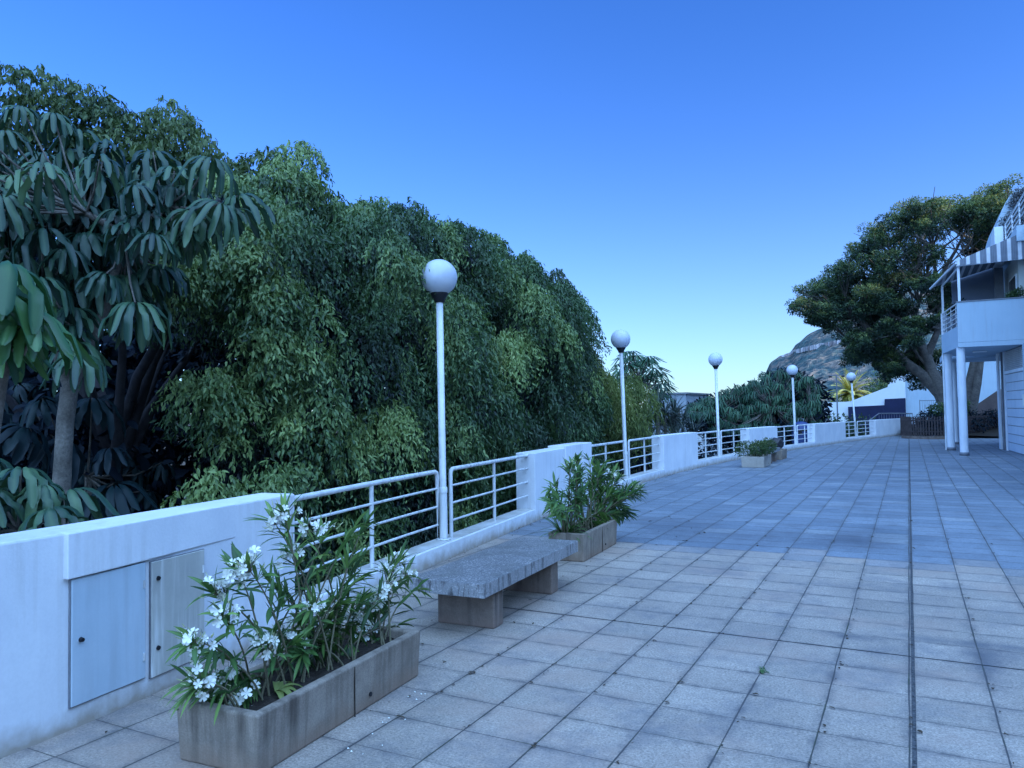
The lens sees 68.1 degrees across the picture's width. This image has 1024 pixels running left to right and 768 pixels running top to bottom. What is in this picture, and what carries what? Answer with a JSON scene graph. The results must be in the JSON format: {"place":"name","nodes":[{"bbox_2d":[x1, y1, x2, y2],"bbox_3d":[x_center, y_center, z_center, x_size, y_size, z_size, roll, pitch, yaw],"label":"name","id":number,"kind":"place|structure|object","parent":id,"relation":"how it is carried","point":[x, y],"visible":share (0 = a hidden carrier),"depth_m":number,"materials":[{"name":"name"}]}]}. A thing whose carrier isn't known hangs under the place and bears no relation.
{"place":"outdoors","nodes":[
{"label":"outdoors","id":0,"kind":"place"},
{"bbox_2d":[43,413,648,523],"bbox_3d":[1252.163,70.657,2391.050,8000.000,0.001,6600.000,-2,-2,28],"label":"ground","id":1,"kind":"structure","parent":0,"point":[183,463],"depth_m":81.81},
{"bbox_2d":[0,260,99,432],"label":"umbrella tree","id":2,"kind":"object","parent":1,"relation":"on","point":[30,336],"visible":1,"depth_m":3.59,"materials":[{"name":"green plant"}]},
{"bbox_2d":[0,458,120,533],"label":"umbrella tree","id":3,"kind":"object","parent":1,"relation":"on","point":[34,500],"visible":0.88,"depth_m":4.50,"materials":[{"name":"green plant"}]},
{"bbox_2d":[18,318,162,488],"bbox_3d":[-8.433,1.492,8.048,5.363,6.695,9.955,-2,-2,28],"label":"dark thicket","id":4,"kind":"object","parent":1,"relation":"on","point":[108,371],"depth_m":10.25,"materials":[{"name":"green plant"}]},
{"bbox_2d":[0,383,183,520],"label":"umbrella tree","id":5,"kind":"object","parent":1,"relation":"on","point":[15,439],"visible":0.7,"depth_m":6.70,"materials":[{"name":"green plant"}]},
{"bbox_2d":[0,63,262,392],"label":"fig tree","id":6,"kind":"object","parent":1,"relation":"on","point":[161,137],"visible":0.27,"depth_m":11.08,"materials":[{"name":"green plant"}]},
{"bbox_2d":[0,105,277,524],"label":"umbrella tree","id":7,"kind":"object","parent":1,"relation":"on","point":[80,212],"visible":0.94,"depth_m":6.03,"materials":[{"name":"green plant"}]},
{"bbox_2d":[0,173,367,591],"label":"weeping fig tree","id":8,"kind":"object","parent":1,"relation":"on","point":[219,292],"visible":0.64,"depth_m":7.52,"materials":[{"name":"green plant"}]},
{"bbox_2d":[232,145,299,370],"bbox_3d":[-3.487,0.750,12.927,2.786,9.343,1.963,0,-2,-24],"label":"fig tree","id":9,"kind":"object","parent":1,"relation":"on","point":[259,156],"visible":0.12,"depth_m":12.27,"materials":[{"name":"green plant"}]},
{"bbox_2d":[86,139,495,589],"bbox_3d":[-2.717,1.071,9.954,4.871,8.466,4.121,-2,-2,28],"label":"weeping fig tree","id":10,"kind":"object","parent":1,"relation":"on","point":[368,285],"visible":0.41,"depth_m":9.15,"materials":[{"name":"green plant"}]},
{"bbox_2d":[318,208,551,543],"bbox_3d":[-1.617,1.231,12.510,4.397,8.294,4.452,-2,-2,28],"label":"weeping fig tree","id":11,"kind":"object","parent":1,"relation":"on","point":[473,279],"visible":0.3,"depth_m":11.70,"materials":[{"name":"green plant"}]},
{"bbox_2d":[434,225,615,517],"bbox_3d":[0.409,1.218,16.358,4.532,8.531,7.095,-2,-2,28],"label":"weeping fig tree","id":12,"kind":"object","parent":1,"relation":"on","point":[556,318],"visible":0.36,"depth_m":14.06,"materials":[{"name":"green plant"}]},
{"bbox_2d":[570,354,670,472],"bbox_3d":[2.527,2.322,20.497,3.357,6.557,3.883,-2,-2,28],"label":"weeping tree","id":13,"kind":"object","parent":1,"relation":"on","point":[637,396],"visible":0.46,"depth_m":19.95,"materials":[{"name":"green plant"}]},
{"bbox_2d":[608,351,678,469],"bbox_3d":[3.953,2.290,23.850,2.626,6.835,3.193,-1,-2,11],"label":"umbrella tree","id":14,"kind":"object","parent":1,"relation":"on","point":[641,365],"visible":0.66,"depth_m":23.55,"materials":[{"name":"green plant"}]},
{"bbox_2d":[633,379,715,470],"bbox_3d":[4.520,2.759,22.961,3.209,5.823,3.029,-2,-2,28],"label":"strap leaf plant","id":15,"kind":"object","parent":1,"relation":"on","point":[677,424],"visible":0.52,"depth_m":22.82,"materials":[{"name":"green plant"}]},
{"bbox_2d":[648,392,709,453],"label":"grey house","id":16,"kind":"structure","parent":1,"relation":"on","point":[690,397],"depth_m":43.99,"materials":[{"name":"metal"}]},
{"bbox_2d":[592,416,805,481],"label":"undergrowth","id":17,"kind":"object","parent":1,"relation":"on","point":[640,460],"visible":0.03,"depth_m":29.81,"materials":[{"name":"green plant"}]},
{"bbox_2d":[697,429,732,456],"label":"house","id":18,"kind":"structure","parent":1,"relation":"on","point":[702,443],"depth_m":38.76,"materials":[{"name":"white glass"}]},
{"bbox_2d":[684,382,761,454],"bbox_3d":[9.524,2.945,34.871,4.068,6.168,5.382,-2,-2,28],"label":"umbrella tree","id":19,"kind":"object","parent":1,"relation":"on","point":[732,405],"visible":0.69,"depth_m":33.88,"materials":[{"name":"green plant"}]},
{"bbox_2d":[736,366,813,444],"bbox_3d":[11.964,2.533,34.208,3.557,6.861,5.771,-2,-2,28],"label":"umbrella tree","id":20,"kind":"object","parent":1,"relation":"on","point":[774,398],"visible":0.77,"depth_m":33.39,"materials":[{"name":"green plant"}]},
{"bbox_2d":[791,419,807,443],"bbox_3d":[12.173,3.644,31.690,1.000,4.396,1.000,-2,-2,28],"label":"recycling container","id":21,"kind":"object","parent":1,"relation":"on","point":[800,437],"visible":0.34,"depth_m":31.43,"materials":[{"name":"plastic"}]},
{"bbox_2d":[791,374,834,423],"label":"umbrella tree","id":22,"kind":"object","parent":1,"relation":"on","point":[815,411],"visible":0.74,"depth_m":33.19,"materials":[{"name":"green plant"}]},
{"bbox_2d":[786,412,877,442],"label":"green bank","id":23,"kind":"structure","parent":1,"relation":"on","point":[846,425],"depth_m":48.64,"materials":[{"name":"green plant"}]},
{"bbox_2d":[828,374,844,418],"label":"floodlight pole","id":24,"kind":"object","parent":1,"relation":"on","point":[830,376],"visible":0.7,"depth_m":55.12,"materials":[{"name":"grey metal"}]},
{"bbox_2d":[824,368,874,435],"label":"palm tree","id":25,"kind":"object","parent":1,"relation":"on","point":[847,395],"visible":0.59,"depth_m":81.94,"materials":[{"name":"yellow plant"}]},
{"bbox_2d":[826,361,1000,434],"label":"white building","id":26,"kind":"structure","parent":1,"relation":"on","point":[898,396],"depth_m":66.84,"materials":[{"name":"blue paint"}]},
{"bbox_2d":[0,435,1023,767],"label":"plaza paving","id":27,"kind":"structure","parent":0,"point":[814,595],"depth_m":5.10,"materials":[{"name":"grey tile"}]},
{"bbox_2d":[0,493,294,758],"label":"white wall","id":28,"kind":"structure","parent":27,"relation":"on","point":[92,612],"depth_m":4.11,"materials":[{"name":"grey paint"}]},
{"bbox_2d":[68,561,145,708],"bbox_3d":[-2.189,1.339,4.107,0.079,0.659,0.473,-2,-2,21],"label":"cabinet door","id":29,"kind":"structure","parent":28,"relation":"in","point":[106,609],"depth_m":4.07,"materials":[{"name":"grey metal"}]},
{"bbox_2d":[149,549,203,678],"bbox_3d":[-2.022,1.366,4.563,0.069,0.669,0.430,-2,-2,20],"label":"cabinet door","id":30,"kind":"structure","parent":28,"relation":"in","point":[171,592],"depth_m":4.50,"materials":[{"name":"grey metal"}]},
{"bbox_2d":[177,625,419,767],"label":"concrete planter","id":31,"kind":"object","parent":27,"relation":"on","point":[272,730],"visible":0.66,"depth_m":3.65,"materials":[{"name":"concrete"}]},
{"bbox_2d":[273,681,301,698],"bbox_3d":[-1.119,1.519,3.755,0.191,0.062,0.242,-1,-2,2],"label":"yellow plant","id":32,"kind":"object","parent":31,"relation":"in","point":[280,687],"visible":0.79,"depth_m":3.74,"materials":[{"name":"green plant"}]},
{"bbox_2d":[159,489,432,723],"bbox_3d":[-1.012,1.136,4.199,0.495,1.174,2.154,-2,-2,28],"label":"oleander bush","id":33,"kind":"object","parent":31,"relation":"in","point":[295,648],"visible":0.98,"depth_m":3.91,"materials":[{"name":"green plant"}]},
{"bbox_2d":[295,508,534,629],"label":"kerb wall","id":34,"kind":"structure","parent":27,"relation":"on","point":[429,554],"depth_m":8.26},
{"bbox_2d":[294,470,438,575],"bbox_3d":[-1.282,1.295,6.994,0.070,0.795,2.803,-2,-2,19],"label":"railing","id":35,"kind":"object","parent":34,"relation":"on","point":[369,484],"visible":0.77,"depth_m":6.97,"materials":[{"name":"white metal"}]},
{"bbox_2d":[421,259,456,540],"bbox_3d":[-0.794,0.163,8.502,0.410,3.145,0.410,-2,-3,28],"label":"street lamp","id":36,"kind":"object","parent":34,"relation":"on","point":[440,277],"visible":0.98,"depth_m":8.45,"materials":[{"name":"white metal"}]},
{"bbox_2d":[448,454,527,537],"bbox_3d":[-0.237,1.379,9.817,0.049,0.796,2.630,-2,-2,21],"label":"railing","id":37,"kind":"object","parent":34,"relation":"on","point":[451,484],"visible":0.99,"depth_m":9.44,"materials":[{"name":"white metal"}]},
{"bbox_2d":[410,537,577,628],"bbox_3d":[-0.066,1.627,6.257,0.610,0.398,1.900,-2,-2,25],"label":"concrete bench","id":38,"kind":"object","parent":27,"relation":"on","point":[468,590],"visible":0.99,"depth_m":5.76,"materials":[{"name":"concrete"}]},
{"bbox_2d":[516,442,591,520],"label":"white wall","id":39,"kind":"structure","parent":27,"relation":"on","point":[541,465],"depth_m":11.34,"materials":[{"name":"white paint"}]},
{"bbox_2d":[105,451,1013,766],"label":"fallen leaves","id":40,"kind":"object","parent":27,"relation":"on","point":[663,625],"visible":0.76,"depth_m":4.98,"materials":[{"name":"brown plant"}]},
{"bbox_2d":[548,517,616,561],"bbox_3d":[0.824,1.747,8.576,0.411,0.295,1.199,-2,-2,25],"label":"concrete planter","id":41,"kind":"object","parent":27,"relation":"on","point":[603,536],"visible":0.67,"depth_m":8.21,"materials":[{"name":"concrete"}]},
{"bbox_2d":[535,511,592,541],"bbox_3d":[0.567,1.542,8.256,0.754,0.409,0.761,-2,-2,28],"label":"strap leaf plant","id":42,"kind":"object","parent":41,"relation":"in","point":[555,524],"visible":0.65,"depth_m":8.16,"materials":[{"name":"green plant"}]},
{"bbox_2d":[538,450,647,532],"bbox_3d":[0.834,1.264,8.365,0.859,1.063,2.343,-2,-2,28],"label":"oleander bush","id":43,"kind":"object","parent":41,"relation":"in","point":[603,510],"visible":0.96,"depth_m":8.82,"materials":[{"name":"green plant"}]},
{"bbox_2d":[594,469,663,494],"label":"kerb wall","id":44,"kind":"structure","parent":27,"relation":"on","point":[648,475],"depth_m":16.56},
{"bbox_2d":[592,440,624,481],"bbox_3d":[1.816,1.527,14.650,0.050,0.780,2.312,-2,-2,26],"label":"railing","id":45,"kind":"object","parent":44,"relation":"on","point":[605,453],"visible":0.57,"depth_m":14.78,"materials":[{"name":"white metal"}]},
{"bbox_2d":[611,329,629,477],"bbox_3d":[2.332,0.423,15.881,0.410,3.145,0.410,-3,-3,28],"label":"street lamp","id":46,"kind":"object","parent":44,"relation":"on","point":[620,340],"visible":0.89,"depth_m":15.83,"materials":[{"name":"white metal"}]},
{"bbox_2d":[627,436,659,476],"bbox_3d":[2.967,1.591,16.961,0.058,0.781,2.265,-2,-2,27],"label":"railing","id":47,"kind":"object","parent":44,"relation":"on","point":[629,449],"visible":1,"depth_m":16.76,"materials":[{"name":"white metal"}]},
{"bbox_2d":[651,432,697,476],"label":"white wall","id":48,"kind":"structure","parent":27,"relation":"on","point":[678,453],"depth_m":18.72,"materials":[{"name":"white paint"}]},
{"bbox_2d":[698,452,749,467],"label":"kerb wall","id":49,"kind":"structure","parent":27,"relation":"on","point":[708,461],"depth_m":21.89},
{"bbox_2d":[697,431,717,458],"bbox_3d":[5.444,1.719,21.269,0.057,0.755,2.131,-2,-2,32],"label":"railing","id":50,"kind":"object","parent":49,"relation":"on","point":[705,445],"visible":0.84,"depth_m":21.31,"materials":[{"name":"white metal"}]},
{"bbox_2d":[708,353,722,455],"bbox_3d":[6.055,0.640,22.345,0.410,3.145,0.410,-3,-3,28],"label":"street lamp","id":51,"kind":"object","parent":49,"relation":"on","point":[715,360],"visible":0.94,"depth_m":22.30,"materials":[{"name":"white metal"}]},
{"bbox_2d":[720,428,745,455],"bbox_3d":[6.852,1.772,23.402,0.058,0.756,2.392,-2,-2,34],"label":"railing","id":52,"kind":"object","parent":49,"relation":"on","point":[721,436],"visible":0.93,"depth_m":23.13,"materials":[{"name":"white metal"}]},
{"bbox_2d":[741,454,770,467],"bbox_3d":[6.656,2.087,20.621,0.590,0.290,1.199,-2,-2,28],"label":"concrete planter","id":53,"kind":"object","parent":27,"relation":"on","point":[763,461],"visible":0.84,"depth_m":20.13,"materials":[{"name":"concrete"}]},
{"bbox_2d":[733,437,776,456],"bbox_3d":[6.569,1.731,20.402,1.158,0.652,0.978,-2,-2,28],"label":"round bush","id":54,"kind":"object","parent":53,"relation":"in","point":[755,448],"visible":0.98,"depth_m":20.29,"materials":[{"name":"green plant"}]},
{"bbox_2d":[740,426,777,451],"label":"white wall","id":55,"kind":"structure","parent":27,"relation":"on","point":[756,433],"depth_m":25.02,"materials":[{"name":"white paint"}]},
{"bbox_2d":[761,447,779,462],"bbox_3d":[7.400,2.071,21.982,0.530,0.398,1.600,-2,-2,28],"label":"concrete bench","id":56,"kind":"object","parent":27,"relation":"on","point":[773,457],"visible":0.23,"depth_m":22.22,"materials":[{"name":"concrete"}]},
{"bbox_2d":[776,448,786,459],"bbox_3d":[8.142,2.164,23.426,0.560,0.290,1.049,-2,-2,28],"label":"concrete planter","id":57,"kind":"object","parent":27,"relation":"on","point":[781,454],"visible":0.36,"depth_m":22.92,"materials":[{"name":"concrete"}]},
{"bbox_2d":[768,438,783,448],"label":"bush","id":58,"kind":"object","parent":57,"relation":"on","point":[779,442],"visible":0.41,"depth_m":22.95,"materials":[{"name":"green plant"}]},
{"bbox_2d":[782,442,814,450],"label":"kerb wall","id":59,"kind":"structure","parent":27,"relation":"on","point":[799,446],"depth_m":28.61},
{"bbox_2d":[777,425,794,445],"bbox_3d":[9.929,1.889,27.594,0.056,0.725,2.402,-2,-3,37],"label":"railing","id":60,"kind":"object","parent":59,"relation":"on","point":[788,430],"visible":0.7,"depth_m":27.76,"materials":[{"name":"white metal"}]},
{"bbox_2d":[786,365,797,443],"bbox_3d":[10.694,0.840,28.729,0.410,3.145,0.410,-3,-3,28],"label":"street lamp","id":61,"kind":"object","parent":59,"relation":"on","point":[792,370],"visible":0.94,"depth_m":28.68,"materials":[{"name":"white metal"}]},
{"bbox_2d":[796,424,811,443],"bbox_3d":[11.398,1.933,29.494,0.049,0.726,1.804,-3,-3,39],"label":"railing","id":62,"kind":"object","parent":59,"relation":"on","point":[804,429],"visible":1,"depth_m":29.37,"materials":[{"name":"white metal"}]},
{"bbox_2d":[807,422,845,446],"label":"white wall","id":63,"kind":"structure","parent":27,"relation":"on","point":[822,434],"depth_m":31.34,"materials":[{"name":"white paint"}]},
{"bbox_2d":[846,434,875,441],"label":"kerb wall","id":64,"kind":"structure","parent":27,"relation":"on","point":[861,437],"depth_m":35.07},
{"bbox_2d":[845,421,854,436],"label":"railing","id":65,"kind":"object","parent":64,"relation":"on","point":[850,425],"visible":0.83,"depth_m":34.25,"materials":[{"name":"white metal"}]},
{"bbox_2d":[846,372,856,435],"bbox_3d":[15.820,1.032,35.080,0.410,3.145,0.410,-5,-4,27],"label":"street lamp","id":66,"kind":"object","parent":64,"relation":"on","point":[851,377],"visible":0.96,"depth_m":35.04,"materials":[{"name":"white metal"}]},
{"bbox_2d":[857,420,872,435],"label":"railing","id":67,"kind":"object","parent":64,"relation":"on","point":[865,424],"visible":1,"depth_m":35.95,"materials":[{"name":"white metal"}]},
{"bbox_2d":[866,413,912,422],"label":"handrail","id":68,"kind":"object","parent":27,"relation":"on","point":[891,415],"visible":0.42,"depth_m":48.94,"materials":[{"name":"grey metal"}]},
{"bbox_2d":[869,418,914,437],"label":"white wall","id":69,"kind":"structure","parent":27,"relation":"on","point":[885,428],"depth_m":38.27,"materials":[{"name":"white paint"}]},
{"bbox_2d":[909,443,916,767],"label":"drain channel","id":70,"kind":"object","parent":27,"relation":"on","point":[914,742],"visible":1,"depth_m":4.71,"materials":[{"name":"grey metal"}]},
{"bbox_2d":[900,415,1002,438],"bbox_3d":[21.945,2.007,35.757,6.348,1.050,2.342,-1,-2,2],"label":"picket fence","id":71,"kind":"object","parent":27,"relation":"on","point":[906,426],"visible":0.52,"depth_m":35.69,"materials":[{"name":"brown wood"}]},
{"bbox_2d":[977,391,1001,414],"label":"ramp wall","id":72,"kind":"structure","parent":27,"relation":"on","point":[990,402],"depth_m":44.11,"materials":[{"name":"white paint"}]},
{"bbox_2d":[0,0,1023,410],"label":"sky","id":73,"kind":"structure","parent":0,"point":[686,165],"materials":[{"name":"blue"}]},
{"bbox_2d":[627,289,952,428],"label":"mountain","id":74,"kind":"structure","parent":0,"point":[823,361],"depth_m":260.53,"materials":[{"name":"grey stone"}]},
{"bbox_2d":[823,371,888,417],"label":"hill scrub","id":75,"kind":"object","parent":74,"relation":"on","point":[882,385],"visible":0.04,"depth_m":80.69,"materials":[{"name":"green plant"}]},
{"bbox_2d":[778,340,840,358],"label":"mountain road","id":76,"kind":"structure","parent":0,"point":[818,345],"depth_m":322.91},
{"bbox_2d":[919,400,937,414],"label":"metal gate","id":77,"kind":"structure","parent":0,"point":[929,404],"depth_m":63.21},
{"bbox_2d":[912,422,1002,435],"bbox_3d":[22.592,2.100,37.794,5.500,0.806,5.800,-2,-2,28],"label":"earth mound","id":78,"kind":"object","parent":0,"point":[994,431],"visible":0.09,"depth_m":35.88,"materials":[{"name":"soil"}]},
{"bbox_2d":[785,173,1023,415],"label":"fig tree","id":79,"kind":"object","parent":78,"relation":"on","point":[852,298],"visible":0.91,"depth_m":39.20,"materials":[{"name":"green plant"}]},
{"bbox_2d":[927,399,973,417],"bbox_3d":[21.640,1.266,37.493,2.048,1.258,2.290,-2,-2,28],"label":"yellow green shrub","id":80,"kind":"object","parent":78,"relation":"on","point":[932,410],"visible":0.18,"depth_m":37.15,"materials":[{"name":"green plant"}]},
{"bbox_2d":[912,408,1002,435],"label":"bed plants","id":81,"kind":"object","parent":78,"relation":"on","point":[921,415],"visible":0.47,"depth_m":36.45,"materials":[{"name":"green plant"}]},
{"bbox_2d":[940,182,1023,455],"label":"balcony building","id":82,"kind":"structure","parent":0,"point":[985,323],"depth_m":24.52,"materials":[{"name":"white paint"}]},
{"bbox_2d":[949,298,967,313],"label":"railing plant","id":83,"kind":"object","parent":82,"relation":"on","point":[963,299],"visible":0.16,"depth_m":24.67,"materials":[{"name":"green plant"}]},
{"bbox_2d":[929,235,1023,312],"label":"striped awning","id":84,"kind":"object","parent":82,"relation":"attached to","point":[1010,249],"visible":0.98,"depth_m":23.24,"materials":[{"name":"fabric"}]},
{"bbox_2d":[1009,274,1016,297],"bbox_3d":[16.024,-2.701,24.202,0.053,1.420,1.600,-2,-2,28],"label":"window","id":85,"kind":"structure","parent":82,"relation":"in","point":[1013,281],"depth_m":23.90,"materials":[{"name":"paint"}]},
{"bbox_2d":[1004,285,1023,297],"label":"balcony plant","id":86,"kind":"object","parent":82,"relation":"on","point":[1014,293],"visible":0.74,"depth_m":23.13,"materials":[{"name":"green plant"}]}
]}

